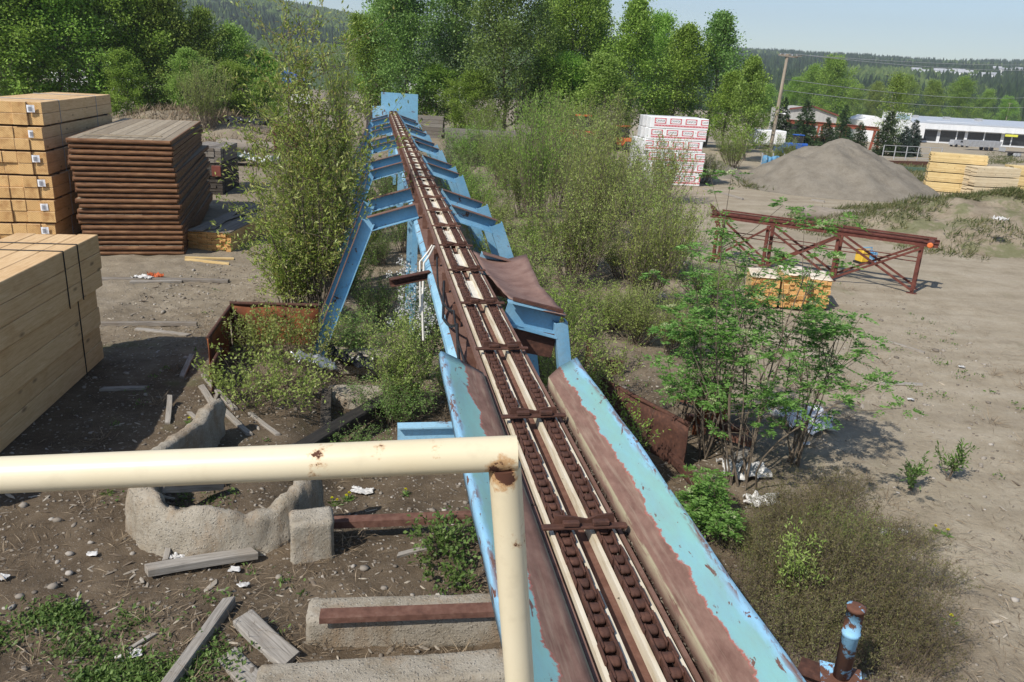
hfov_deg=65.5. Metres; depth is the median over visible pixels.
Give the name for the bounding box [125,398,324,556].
concrete ring
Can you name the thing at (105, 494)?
dandelion
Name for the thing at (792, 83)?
poplar tree
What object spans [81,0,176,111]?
poplar tree
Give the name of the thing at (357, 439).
willow brush
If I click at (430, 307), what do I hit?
flowering shrub
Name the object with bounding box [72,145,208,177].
access mat
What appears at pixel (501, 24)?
poplar tree
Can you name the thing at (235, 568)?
paper scrap
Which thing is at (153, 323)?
loose plank
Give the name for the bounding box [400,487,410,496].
dandelion
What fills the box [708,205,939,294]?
steel trestle
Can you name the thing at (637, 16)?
poplar tree
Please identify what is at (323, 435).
charred timber
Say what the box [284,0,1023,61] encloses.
sky
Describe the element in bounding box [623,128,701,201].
willow brush
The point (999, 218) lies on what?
white rubbish
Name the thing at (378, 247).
willow brush
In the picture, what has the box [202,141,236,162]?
plank bundle
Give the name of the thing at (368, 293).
willow brush
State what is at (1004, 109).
poplar tree
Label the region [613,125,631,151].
loader
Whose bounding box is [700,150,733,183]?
willow brush
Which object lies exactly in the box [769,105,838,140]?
workshop
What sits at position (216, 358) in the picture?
bin plate
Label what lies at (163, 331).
loose plank
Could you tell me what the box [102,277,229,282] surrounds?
loose plank
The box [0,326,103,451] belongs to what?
beam bundle
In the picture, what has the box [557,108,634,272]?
willow brush
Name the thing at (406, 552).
loose plank
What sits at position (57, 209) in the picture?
timber bundle
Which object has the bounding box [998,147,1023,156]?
flatbed trailer
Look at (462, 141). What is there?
willow brush
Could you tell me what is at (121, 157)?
access mat
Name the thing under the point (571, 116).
willow brush
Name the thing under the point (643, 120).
lumber pack
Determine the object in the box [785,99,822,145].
spruce tree
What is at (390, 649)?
wood chips
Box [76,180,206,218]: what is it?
access mat
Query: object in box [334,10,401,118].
poplar tree
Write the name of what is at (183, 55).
bush
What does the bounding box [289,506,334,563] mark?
concrete footing
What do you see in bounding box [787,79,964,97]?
overhead wire
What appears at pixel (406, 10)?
poplar tree
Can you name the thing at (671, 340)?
willow brush
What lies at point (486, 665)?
concrete footing
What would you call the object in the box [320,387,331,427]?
loose plank
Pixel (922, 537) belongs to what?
twiggy bush
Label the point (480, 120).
willow brush
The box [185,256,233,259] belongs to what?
loose plank
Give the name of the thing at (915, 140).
blue spruce
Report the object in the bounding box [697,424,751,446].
scrap bar
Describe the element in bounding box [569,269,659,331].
willow brush
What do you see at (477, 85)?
bush
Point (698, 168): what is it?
lumber pack
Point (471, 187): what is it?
willow brush
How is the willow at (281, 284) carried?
on the ground at (984, 294)
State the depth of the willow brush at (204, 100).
53.95 m
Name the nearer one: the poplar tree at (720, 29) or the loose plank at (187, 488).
the loose plank at (187, 488)
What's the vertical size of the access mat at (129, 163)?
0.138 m
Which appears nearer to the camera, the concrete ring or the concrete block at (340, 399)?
the concrete ring
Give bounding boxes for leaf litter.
[494,384,707,681]
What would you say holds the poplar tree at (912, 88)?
on the ground at (984, 294)
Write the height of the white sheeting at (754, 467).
0.204 m
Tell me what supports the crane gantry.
on the ground at (984, 294)
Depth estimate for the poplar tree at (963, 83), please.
292.75 m
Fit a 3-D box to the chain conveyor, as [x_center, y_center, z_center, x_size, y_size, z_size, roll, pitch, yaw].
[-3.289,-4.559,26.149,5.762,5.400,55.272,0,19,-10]
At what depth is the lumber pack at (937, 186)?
53.68 m
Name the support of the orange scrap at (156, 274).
on the loose plank at (212, 280)
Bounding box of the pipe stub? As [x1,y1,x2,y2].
[798,601,869,681]
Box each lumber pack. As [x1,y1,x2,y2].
[629,147,643,158]
[631,136,643,147]
[637,125,646,136]
[639,114,696,125]
[641,138,702,152]
[642,161,702,174]
[644,127,706,141]
[644,150,704,163]
[646,116,708,129]
[648,173,699,185]
[923,180,964,192]
[924,170,966,182]
[926,161,984,173]
[928,151,988,165]
[960,185,1000,193]
[962,175,1018,187]
[964,165,1020,177]
[1005,164,1023,175]
[1017,176,1023,185]
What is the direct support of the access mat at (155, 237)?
on the access mat at (123, 241)
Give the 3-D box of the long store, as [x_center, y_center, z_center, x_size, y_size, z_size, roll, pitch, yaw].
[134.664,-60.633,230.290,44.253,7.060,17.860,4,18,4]
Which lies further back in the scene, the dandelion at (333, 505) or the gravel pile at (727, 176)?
the gravel pile at (727, 176)
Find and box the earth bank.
[815,194,1023,258]
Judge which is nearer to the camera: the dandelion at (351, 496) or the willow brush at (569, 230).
the dandelion at (351, 496)
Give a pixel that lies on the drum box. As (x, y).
(859, 259)
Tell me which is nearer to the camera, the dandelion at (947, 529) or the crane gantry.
the dandelion at (947, 529)
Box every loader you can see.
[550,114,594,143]
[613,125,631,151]
[773,134,807,150]
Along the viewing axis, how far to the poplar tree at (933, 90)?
288.55 m
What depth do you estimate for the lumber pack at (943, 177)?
53.53 m
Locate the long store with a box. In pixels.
[911,115,1023,147]
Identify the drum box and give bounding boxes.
[853,247,877,263]
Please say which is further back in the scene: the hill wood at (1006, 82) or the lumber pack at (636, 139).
the hill wood at (1006, 82)
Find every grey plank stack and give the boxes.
[366,112,444,138]
[444,128,527,164]
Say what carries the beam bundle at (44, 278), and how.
on the beam bundle at (28, 357)
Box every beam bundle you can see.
[0,233,102,351]
[0,290,100,402]
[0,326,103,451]
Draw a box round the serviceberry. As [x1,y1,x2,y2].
[352,307,440,414]
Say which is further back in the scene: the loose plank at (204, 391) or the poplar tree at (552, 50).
the poplar tree at (552, 50)
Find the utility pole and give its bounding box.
[768,53,801,155]
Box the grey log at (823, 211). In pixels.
[801,205,862,220]
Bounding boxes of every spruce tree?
[763,97,794,146]
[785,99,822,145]
[816,117,835,145]
[832,105,852,139]
[848,122,868,149]
[870,110,904,156]
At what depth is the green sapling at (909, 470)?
12.70 m
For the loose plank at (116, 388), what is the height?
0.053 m
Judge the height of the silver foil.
0.541 m
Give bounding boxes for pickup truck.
[948,139,968,146]
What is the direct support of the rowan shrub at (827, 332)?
on the ground at (984, 294)
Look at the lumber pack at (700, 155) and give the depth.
49.39 m
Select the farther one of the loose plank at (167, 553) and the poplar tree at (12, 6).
the poplar tree at (12, 6)
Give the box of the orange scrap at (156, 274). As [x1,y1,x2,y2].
[147,272,163,276]
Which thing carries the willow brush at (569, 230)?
on the ground at (984, 294)
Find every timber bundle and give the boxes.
[0,92,111,124]
[0,114,111,149]
[0,144,70,174]
[0,167,76,198]
[0,190,78,222]
[0,212,81,238]
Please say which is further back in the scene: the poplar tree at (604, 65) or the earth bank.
the poplar tree at (604, 65)
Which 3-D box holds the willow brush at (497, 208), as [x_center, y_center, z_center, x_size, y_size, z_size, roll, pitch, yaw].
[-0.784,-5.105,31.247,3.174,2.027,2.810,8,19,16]
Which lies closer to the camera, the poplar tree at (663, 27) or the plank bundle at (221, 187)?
the plank bundle at (221, 187)
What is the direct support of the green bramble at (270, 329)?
on the ground at (984, 294)
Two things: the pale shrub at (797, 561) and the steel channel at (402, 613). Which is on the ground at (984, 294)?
the pale shrub at (797, 561)
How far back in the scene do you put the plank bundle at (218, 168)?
37.37 m
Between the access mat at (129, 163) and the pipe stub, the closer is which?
the pipe stub
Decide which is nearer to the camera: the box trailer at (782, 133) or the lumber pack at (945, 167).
the lumber pack at (945, 167)
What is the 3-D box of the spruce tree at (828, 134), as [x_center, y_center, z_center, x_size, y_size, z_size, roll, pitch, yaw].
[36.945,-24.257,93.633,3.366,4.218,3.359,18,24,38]
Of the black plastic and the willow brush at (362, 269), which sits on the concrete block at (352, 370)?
the black plastic
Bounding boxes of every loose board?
[83,133,162,136]
[193,207,260,230]
[197,223,217,230]
[210,204,248,228]
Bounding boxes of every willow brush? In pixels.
[173,49,235,129]
[232,160,353,284]
[244,131,343,235]
[255,118,365,228]
[282,100,359,170]
[313,299,401,351]
[317,35,358,133]
[324,248,381,290]
[327,415,393,442]
[331,144,358,191]
[341,169,396,239]
[342,369,442,428]
[350,259,404,328]
[363,227,404,265]
[370,152,397,208]
[376,203,407,253]
[383,281,438,334]
[419,142,485,178]
[427,350,446,398]
[429,154,498,190]
[435,123,503,165]
[438,171,518,207]
[454,184,530,233]
[457,92,513,130]
[460,198,548,248]
[464,220,556,265]
[471,114,529,189]
[475,221,569,309]
[476,123,532,180]
[491,135,561,217]
[499,278,620,383]
[506,131,558,175]
[506,265,607,325]
[511,73,578,232]
[514,198,563,265]
[515,87,575,146]
[528,113,592,208]
[528,157,641,289]
[537,303,660,401]
[539,91,608,171]
[541,100,624,206]
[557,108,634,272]
[561,125,659,240]
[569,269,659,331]
[577,84,640,155]
[585,216,661,280]
[586,146,661,185]
[587,366,670,452]
[597,172,706,310]
[598,278,688,346]
[611,156,674,219]
[620,158,695,242]
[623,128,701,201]
[635,280,722,356]
[637,189,717,280]
[671,244,758,305]
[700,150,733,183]
[713,125,764,168]
[758,129,801,156]
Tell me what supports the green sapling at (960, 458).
on the ground at (984, 294)
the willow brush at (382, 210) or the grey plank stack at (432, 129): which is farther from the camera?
the grey plank stack at (432, 129)
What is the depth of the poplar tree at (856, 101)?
269.60 m
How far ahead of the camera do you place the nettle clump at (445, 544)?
10.47 m
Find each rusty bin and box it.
[205,301,318,378]
[584,340,689,464]
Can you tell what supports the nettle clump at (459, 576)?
on the ground at (984, 294)
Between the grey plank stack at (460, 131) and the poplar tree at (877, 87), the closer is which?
the grey plank stack at (460, 131)
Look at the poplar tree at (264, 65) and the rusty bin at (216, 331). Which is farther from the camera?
the poplar tree at (264, 65)
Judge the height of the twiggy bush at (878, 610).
0.745 m
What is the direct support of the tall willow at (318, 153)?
on the ground at (984, 294)
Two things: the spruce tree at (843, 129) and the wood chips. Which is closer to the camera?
the wood chips
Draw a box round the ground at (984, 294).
[0,78,1023,681]
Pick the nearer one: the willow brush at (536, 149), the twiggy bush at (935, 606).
the twiggy bush at (935, 606)
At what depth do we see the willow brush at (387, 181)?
35.91 m
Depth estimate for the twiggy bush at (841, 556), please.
9.85 m
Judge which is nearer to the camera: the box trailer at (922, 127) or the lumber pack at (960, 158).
the lumber pack at (960, 158)
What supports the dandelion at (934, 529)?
on the ground at (984, 294)
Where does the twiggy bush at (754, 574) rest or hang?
on the ground at (984, 294)
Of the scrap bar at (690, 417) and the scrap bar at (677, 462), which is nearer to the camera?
the scrap bar at (677, 462)
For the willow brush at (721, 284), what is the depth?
22.70 m
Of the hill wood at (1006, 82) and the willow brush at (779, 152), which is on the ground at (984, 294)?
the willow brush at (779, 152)
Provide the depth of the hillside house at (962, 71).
983.68 m
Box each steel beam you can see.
[888,160,927,165]
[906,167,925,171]
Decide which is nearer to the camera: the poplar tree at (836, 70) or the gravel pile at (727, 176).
the gravel pile at (727, 176)
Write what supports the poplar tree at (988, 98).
on the ground at (984, 294)
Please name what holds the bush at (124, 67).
on the ground at (984, 294)
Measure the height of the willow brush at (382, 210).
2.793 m
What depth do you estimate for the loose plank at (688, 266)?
27.39 m
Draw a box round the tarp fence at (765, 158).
[761,153,784,163]
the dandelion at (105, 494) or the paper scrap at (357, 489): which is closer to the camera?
the dandelion at (105, 494)
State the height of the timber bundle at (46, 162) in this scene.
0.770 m
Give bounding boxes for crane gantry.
[787,119,879,149]
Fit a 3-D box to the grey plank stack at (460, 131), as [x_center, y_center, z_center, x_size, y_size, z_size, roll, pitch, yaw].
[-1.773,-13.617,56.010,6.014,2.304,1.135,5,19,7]
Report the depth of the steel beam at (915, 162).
72.42 m
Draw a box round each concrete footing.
[256,649,504,681]
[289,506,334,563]
[305,593,500,647]
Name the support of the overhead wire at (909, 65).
attached to the utility pole
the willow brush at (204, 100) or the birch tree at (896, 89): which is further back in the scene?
the birch tree at (896, 89)
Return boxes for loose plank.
[99,386,147,391]
[101,321,197,325]
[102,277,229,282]
[128,632,157,650]
[129,280,181,283]
[134,327,191,336]
[144,547,257,576]
[160,484,223,492]
[161,596,235,681]
[162,547,170,560]
[165,395,172,423]
[179,354,193,377]
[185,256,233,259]
[185,258,228,264]
[187,411,195,418]
[198,384,212,402]
[201,373,237,410]
[217,647,257,681]
[225,408,252,435]
[233,609,299,663]
[248,411,280,435]
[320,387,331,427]
[397,545,429,557]
[651,293,696,302]
[676,261,690,268]
[702,188,743,199]
[723,446,753,462]
[811,199,824,202]
[881,382,922,385]
[888,341,924,353]
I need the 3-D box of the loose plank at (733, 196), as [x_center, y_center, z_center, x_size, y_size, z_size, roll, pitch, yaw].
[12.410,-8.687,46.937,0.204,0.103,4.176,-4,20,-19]
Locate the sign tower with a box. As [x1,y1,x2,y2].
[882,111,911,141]
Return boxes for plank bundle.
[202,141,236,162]
[207,157,238,178]
[207,172,238,193]
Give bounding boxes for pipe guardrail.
[0,435,533,681]
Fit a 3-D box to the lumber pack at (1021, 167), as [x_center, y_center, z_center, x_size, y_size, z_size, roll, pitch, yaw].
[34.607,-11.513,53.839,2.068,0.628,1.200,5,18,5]
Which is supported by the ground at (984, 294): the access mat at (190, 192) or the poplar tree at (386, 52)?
the poplar tree at (386, 52)
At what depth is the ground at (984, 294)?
14.06 m
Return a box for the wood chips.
[0,263,1023,681]
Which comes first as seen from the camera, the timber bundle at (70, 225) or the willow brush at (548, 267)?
the willow brush at (548, 267)
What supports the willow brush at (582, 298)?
on the ground at (984, 294)
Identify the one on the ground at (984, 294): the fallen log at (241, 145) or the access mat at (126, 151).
the fallen log at (241, 145)
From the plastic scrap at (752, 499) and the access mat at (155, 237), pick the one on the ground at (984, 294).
the plastic scrap at (752, 499)
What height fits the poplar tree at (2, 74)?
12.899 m
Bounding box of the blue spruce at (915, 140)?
[903,119,922,156]
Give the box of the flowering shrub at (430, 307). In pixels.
[386,255,444,379]
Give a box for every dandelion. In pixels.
[99,489,115,495]
[330,498,343,506]
[341,494,353,502]
[345,491,355,500]
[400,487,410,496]
[927,524,938,533]
[940,528,954,537]
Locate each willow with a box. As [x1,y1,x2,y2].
[191,0,435,312]
[237,214,333,302]
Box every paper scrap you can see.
[0,573,10,580]
[86,551,97,555]
[114,648,141,661]
[131,273,152,278]
[169,552,184,558]
[228,566,240,571]
[236,582,249,586]
[350,485,374,494]
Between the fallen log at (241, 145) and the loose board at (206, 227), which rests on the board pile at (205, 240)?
the loose board at (206, 227)
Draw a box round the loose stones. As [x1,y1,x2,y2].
[0,263,1023,681]
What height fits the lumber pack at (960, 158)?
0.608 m
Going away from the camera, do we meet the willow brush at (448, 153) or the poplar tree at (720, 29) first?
the willow brush at (448, 153)
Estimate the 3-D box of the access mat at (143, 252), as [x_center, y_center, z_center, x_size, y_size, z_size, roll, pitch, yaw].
[-13.084,-4.251,29.332,2.920,0.137,9.432,-2,19,-15]
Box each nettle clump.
[403,505,473,557]
[407,545,470,580]
[425,544,481,594]
[434,507,476,548]
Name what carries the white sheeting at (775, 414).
on the ground at (984, 294)
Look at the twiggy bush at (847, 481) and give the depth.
12.40 m
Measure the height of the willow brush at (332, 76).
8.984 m
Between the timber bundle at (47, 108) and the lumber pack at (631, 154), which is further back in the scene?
the lumber pack at (631, 154)
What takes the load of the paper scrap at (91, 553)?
on the ground at (984, 294)
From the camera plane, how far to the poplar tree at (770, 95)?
217.55 m
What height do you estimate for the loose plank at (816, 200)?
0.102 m
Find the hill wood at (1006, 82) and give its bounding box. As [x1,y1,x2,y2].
[49,0,1023,121]
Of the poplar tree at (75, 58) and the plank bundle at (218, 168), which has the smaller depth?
the plank bundle at (218, 168)
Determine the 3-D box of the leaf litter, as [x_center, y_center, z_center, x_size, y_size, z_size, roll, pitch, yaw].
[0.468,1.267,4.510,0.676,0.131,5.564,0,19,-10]
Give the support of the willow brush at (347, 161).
on the ground at (984, 294)
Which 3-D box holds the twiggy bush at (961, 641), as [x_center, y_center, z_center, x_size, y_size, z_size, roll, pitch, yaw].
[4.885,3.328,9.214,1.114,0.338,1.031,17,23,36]
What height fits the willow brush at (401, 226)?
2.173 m
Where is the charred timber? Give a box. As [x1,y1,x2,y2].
[294,381,419,443]
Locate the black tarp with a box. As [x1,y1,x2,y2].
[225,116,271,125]
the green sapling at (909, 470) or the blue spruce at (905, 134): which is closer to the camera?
the green sapling at (909, 470)
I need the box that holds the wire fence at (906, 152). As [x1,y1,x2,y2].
[882,145,942,160]
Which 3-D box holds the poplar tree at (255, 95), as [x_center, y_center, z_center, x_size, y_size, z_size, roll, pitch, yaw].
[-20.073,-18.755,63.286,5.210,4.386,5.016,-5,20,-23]
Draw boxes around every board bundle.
[744,267,780,306]
[777,265,810,309]
[806,270,832,309]
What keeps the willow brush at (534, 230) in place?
on the ground at (984, 294)
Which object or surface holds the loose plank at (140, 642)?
on the ground at (984, 294)
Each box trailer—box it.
[750,129,786,148]
[909,122,925,138]
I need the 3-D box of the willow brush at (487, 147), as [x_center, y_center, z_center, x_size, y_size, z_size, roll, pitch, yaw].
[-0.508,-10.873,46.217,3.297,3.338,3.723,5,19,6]
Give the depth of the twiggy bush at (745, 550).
10.41 m
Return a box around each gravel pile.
[702,160,743,178]
[736,138,941,201]
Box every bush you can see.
[91,46,153,116]
[150,46,227,109]
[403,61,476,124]
[433,67,505,128]
[708,508,793,557]
[716,526,856,627]
[730,485,824,543]
[731,523,801,581]
[740,485,921,613]
[741,493,867,585]
[742,566,902,681]
[746,572,835,649]
[754,452,888,553]
[787,560,945,666]
[795,494,900,566]
[801,461,884,509]
[811,507,948,601]
[812,552,976,654]
[849,500,928,553]
[860,606,970,681]
[873,507,955,555]
[879,543,983,605]
[892,595,990,656]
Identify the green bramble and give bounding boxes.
[191,331,352,420]
[221,289,350,368]
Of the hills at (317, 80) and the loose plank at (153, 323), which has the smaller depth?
the loose plank at (153, 323)
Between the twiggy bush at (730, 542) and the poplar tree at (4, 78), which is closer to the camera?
the twiggy bush at (730, 542)
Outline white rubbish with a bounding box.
[991,215,1008,220]
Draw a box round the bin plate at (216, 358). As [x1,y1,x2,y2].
[210,347,222,394]
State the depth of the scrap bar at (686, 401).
15.55 m
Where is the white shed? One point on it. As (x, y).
(867, 120)
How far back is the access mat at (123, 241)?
25.13 m
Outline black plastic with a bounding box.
[324,342,379,369]
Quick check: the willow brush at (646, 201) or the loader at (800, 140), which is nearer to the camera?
the willow brush at (646, 201)
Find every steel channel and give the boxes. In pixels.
[319,602,494,623]
[334,510,472,528]
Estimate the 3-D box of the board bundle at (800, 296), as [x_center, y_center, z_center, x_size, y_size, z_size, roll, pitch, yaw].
[8.157,-1.550,23.274,0.742,1.077,1.318,6,19,8]
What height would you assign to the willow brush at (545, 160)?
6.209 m
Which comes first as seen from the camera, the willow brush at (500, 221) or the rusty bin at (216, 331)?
the rusty bin at (216, 331)
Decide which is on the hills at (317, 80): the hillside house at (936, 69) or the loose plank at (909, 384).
the hillside house at (936, 69)
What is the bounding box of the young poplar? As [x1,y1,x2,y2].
[728,54,784,160]
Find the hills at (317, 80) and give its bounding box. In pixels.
[1,0,1023,108]
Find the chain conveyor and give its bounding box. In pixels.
[311,92,805,681]
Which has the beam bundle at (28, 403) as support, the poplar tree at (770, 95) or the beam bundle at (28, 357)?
the beam bundle at (28, 357)
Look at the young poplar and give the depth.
67.24 m
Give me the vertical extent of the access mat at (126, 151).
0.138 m
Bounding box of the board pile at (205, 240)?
[188,204,282,251]
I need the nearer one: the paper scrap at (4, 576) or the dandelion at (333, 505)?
the paper scrap at (4, 576)
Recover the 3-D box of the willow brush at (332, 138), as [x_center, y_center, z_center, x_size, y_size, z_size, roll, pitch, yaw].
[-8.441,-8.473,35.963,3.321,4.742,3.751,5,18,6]
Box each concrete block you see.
[324,346,390,375]
[328,385,383,408]
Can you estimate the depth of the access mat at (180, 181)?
24.55 m
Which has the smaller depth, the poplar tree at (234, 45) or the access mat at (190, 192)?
the access mat at (190, 192)
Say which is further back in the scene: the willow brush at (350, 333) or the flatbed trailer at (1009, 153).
the flatbed trailer at (1009, 153)
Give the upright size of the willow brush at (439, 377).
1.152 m
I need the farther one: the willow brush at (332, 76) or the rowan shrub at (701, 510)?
the willow brush at (332, 76)
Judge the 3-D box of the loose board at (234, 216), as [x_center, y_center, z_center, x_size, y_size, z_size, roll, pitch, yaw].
[-9.998,-4.365,28.299,0.170,0.075,4.745,6,19,7]
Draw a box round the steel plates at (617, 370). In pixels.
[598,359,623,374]
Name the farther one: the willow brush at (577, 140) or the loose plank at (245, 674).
the willow brush at (577, 140)
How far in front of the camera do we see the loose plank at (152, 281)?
22.23 m
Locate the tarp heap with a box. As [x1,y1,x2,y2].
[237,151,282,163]
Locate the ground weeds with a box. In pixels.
[0,236,1023,681]
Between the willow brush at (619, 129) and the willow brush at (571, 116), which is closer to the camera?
the willow brush at (571, 116)
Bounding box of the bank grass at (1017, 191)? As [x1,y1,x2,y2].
[728,151,1023,261]
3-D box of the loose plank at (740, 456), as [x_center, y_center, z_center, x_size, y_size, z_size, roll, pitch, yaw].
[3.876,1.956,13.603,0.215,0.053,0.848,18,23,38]
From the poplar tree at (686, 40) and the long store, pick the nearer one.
the poplar tree at (686, 40)
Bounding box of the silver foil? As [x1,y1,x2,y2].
[290,350,339,370]
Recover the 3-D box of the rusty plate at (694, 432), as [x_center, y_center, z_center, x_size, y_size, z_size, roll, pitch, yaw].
[3.590,1.278,14.281,0.630,1.191,0.085,1,19,-7]
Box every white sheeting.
[716,458,771,480]
[768,405,837,434]
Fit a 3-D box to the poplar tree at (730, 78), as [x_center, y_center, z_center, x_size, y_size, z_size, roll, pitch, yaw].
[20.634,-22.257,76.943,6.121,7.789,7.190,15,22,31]
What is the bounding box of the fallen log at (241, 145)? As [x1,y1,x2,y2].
[216,138,274,152]
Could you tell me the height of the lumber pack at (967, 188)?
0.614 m
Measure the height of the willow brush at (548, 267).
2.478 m
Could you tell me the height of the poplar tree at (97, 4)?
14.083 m
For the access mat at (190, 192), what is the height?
0.138 m
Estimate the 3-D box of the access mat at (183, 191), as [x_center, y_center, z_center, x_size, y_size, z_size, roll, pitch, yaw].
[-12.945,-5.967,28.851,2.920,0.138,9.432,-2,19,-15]
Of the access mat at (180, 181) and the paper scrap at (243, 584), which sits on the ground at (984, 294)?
the paper scrap at (243, 584)
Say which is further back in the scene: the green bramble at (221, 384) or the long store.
the long store
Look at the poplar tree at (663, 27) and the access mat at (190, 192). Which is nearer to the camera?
the access mat at (190, 192)
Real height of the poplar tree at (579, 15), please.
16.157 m
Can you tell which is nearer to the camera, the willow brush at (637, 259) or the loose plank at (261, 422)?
the loose plank at (261, 422)
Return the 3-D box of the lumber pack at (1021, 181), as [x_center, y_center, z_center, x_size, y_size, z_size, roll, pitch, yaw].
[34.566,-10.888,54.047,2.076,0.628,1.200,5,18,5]
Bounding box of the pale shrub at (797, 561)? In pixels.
[770,513,834,601]
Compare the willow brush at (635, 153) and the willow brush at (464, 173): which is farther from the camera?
the willow brush at (464, 173)
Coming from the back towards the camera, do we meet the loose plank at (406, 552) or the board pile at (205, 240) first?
the board pile at (205, 240)
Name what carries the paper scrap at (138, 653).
on the ground at (984, 294)
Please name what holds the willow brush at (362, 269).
on the ground at (984, 294)
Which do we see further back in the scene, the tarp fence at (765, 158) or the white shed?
the white shed
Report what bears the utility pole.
on the ground at (984, 294)
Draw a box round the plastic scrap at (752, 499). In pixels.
[743,490,779,506]
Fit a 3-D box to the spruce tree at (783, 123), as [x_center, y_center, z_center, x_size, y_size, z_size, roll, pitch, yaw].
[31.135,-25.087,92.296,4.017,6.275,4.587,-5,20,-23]
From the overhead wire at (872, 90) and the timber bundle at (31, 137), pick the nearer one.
the timber bundle at (31, 137)
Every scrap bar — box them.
[668,453,700,486]
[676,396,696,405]
[685,413,748,435]
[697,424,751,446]
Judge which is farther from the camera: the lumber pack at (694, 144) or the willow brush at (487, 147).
the lumber pack at (694, 144)
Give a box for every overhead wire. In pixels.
[781,53,985,64]
[784,90,1023,107]
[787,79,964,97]
[797,54,1023,70]
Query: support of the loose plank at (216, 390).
on the ground at (984, 294)
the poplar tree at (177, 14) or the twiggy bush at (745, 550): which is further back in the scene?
the poplar tree at (177, 14)
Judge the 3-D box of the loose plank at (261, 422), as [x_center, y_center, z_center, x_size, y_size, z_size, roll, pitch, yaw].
[-4.387,1.453,14.043,0.090,0.042,1.250,-12,22,-38]
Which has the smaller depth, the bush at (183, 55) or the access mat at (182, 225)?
the access mat at (182, 225)
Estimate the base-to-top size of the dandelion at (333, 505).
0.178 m
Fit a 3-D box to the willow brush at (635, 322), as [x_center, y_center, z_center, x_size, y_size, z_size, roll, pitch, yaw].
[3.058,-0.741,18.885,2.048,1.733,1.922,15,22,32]
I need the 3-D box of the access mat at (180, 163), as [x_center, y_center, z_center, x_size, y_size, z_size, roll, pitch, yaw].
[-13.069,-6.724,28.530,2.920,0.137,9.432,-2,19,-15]
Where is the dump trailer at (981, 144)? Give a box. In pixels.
[963,139,1001,150]
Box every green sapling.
[898,451,932,490]
[933,438,978,480]
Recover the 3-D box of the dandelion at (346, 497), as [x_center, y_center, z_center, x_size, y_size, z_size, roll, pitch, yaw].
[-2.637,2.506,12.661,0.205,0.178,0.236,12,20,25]
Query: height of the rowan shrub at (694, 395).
4.244 m
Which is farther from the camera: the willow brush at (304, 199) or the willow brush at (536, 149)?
the willow brush at (536, 149)
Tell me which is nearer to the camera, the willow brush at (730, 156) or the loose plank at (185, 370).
the loose plank at (185, 370)
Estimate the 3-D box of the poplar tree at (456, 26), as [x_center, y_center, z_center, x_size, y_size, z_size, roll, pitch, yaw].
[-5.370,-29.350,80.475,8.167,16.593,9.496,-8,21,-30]
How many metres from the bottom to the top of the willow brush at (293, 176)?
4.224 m
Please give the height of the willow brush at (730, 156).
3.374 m
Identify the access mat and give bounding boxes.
[65,118,200,144]
[67,134,201,161]
[67,137,201,166]
[68,125,202,150]
[68,129,202,155]
[70,141,201,171]
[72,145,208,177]
[72,156,200,182]
[75,153,205,187]
[75,157,208,192]
[75,180,196,203]
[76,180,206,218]
[77,161,209,197]
[77,173,209,213]
[78,181,208,223]
[79,169,209,208]
[81,185,210,229]
[82,190,209,234]
[95,192,212,239]
[98,196,212,243]
[99,204,209,249]
[99,206,209,254]
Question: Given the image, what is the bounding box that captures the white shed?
[847,114,889,141]
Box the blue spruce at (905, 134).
[889,126,913,156]
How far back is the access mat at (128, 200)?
24.59 m
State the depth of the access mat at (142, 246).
25.11 m
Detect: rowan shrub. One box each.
[638,215,813,458]
[641,290,749,428]
[652,168,928,489]
[673,463,747,541]
[762,267,897,466]
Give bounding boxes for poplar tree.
[0,0,47,95]
[0,0,74,95]
[0,1,41,95]
[1,0,112,93]
[34,1,114,92]
[49,0,149,117]
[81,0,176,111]
[118,0,208,109]
[123,0,189,110]
[165,2,246,110]
[201,59,256,118]
[212,18,263,116]
[228,76,287,125]
[236,50,297,121]
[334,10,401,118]
[338,0,418,103]
[351,0,466,114]
[416,0,498,127]
[445,0,570,131]
[507,0,571,125]
[514,55,586,129]
[524,0,618,114]
[538,48,616,126]
[565,50,660,142]
[576,0,626,128]
[589,0,685,133]
[627,8,685,115]
[638,21,719,116]
[666,7,755,146]
[689,68,752,144]
[753,83,778,127]
[775,76,803,105]
[793,59,828,111]
[810,53,861,123]
[840,83,867,119]
[857,80,886,115]
[889,72,922,114]
[916,78,948,116]
[942,72,981,117]
[970,88,998,119]
[993,95,1020,120]
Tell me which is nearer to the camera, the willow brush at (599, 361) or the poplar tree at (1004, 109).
the willow brush at (599, 361)
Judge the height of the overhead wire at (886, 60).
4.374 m
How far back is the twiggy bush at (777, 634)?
9.20 m
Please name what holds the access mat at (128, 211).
on the access mat at (119, 216)
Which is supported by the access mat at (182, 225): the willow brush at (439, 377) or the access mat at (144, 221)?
the access mat at (144, 221)
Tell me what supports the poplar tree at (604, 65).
on the ground at (984, 294)
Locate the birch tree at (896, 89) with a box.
[871,69,914,153]
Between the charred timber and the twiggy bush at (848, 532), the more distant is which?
the charred timber
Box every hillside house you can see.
[933,68,945,71]
[956,70,968,74]
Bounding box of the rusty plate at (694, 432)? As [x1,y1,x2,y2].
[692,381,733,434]
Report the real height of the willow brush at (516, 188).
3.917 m
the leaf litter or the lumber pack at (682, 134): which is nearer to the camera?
the leaf litter

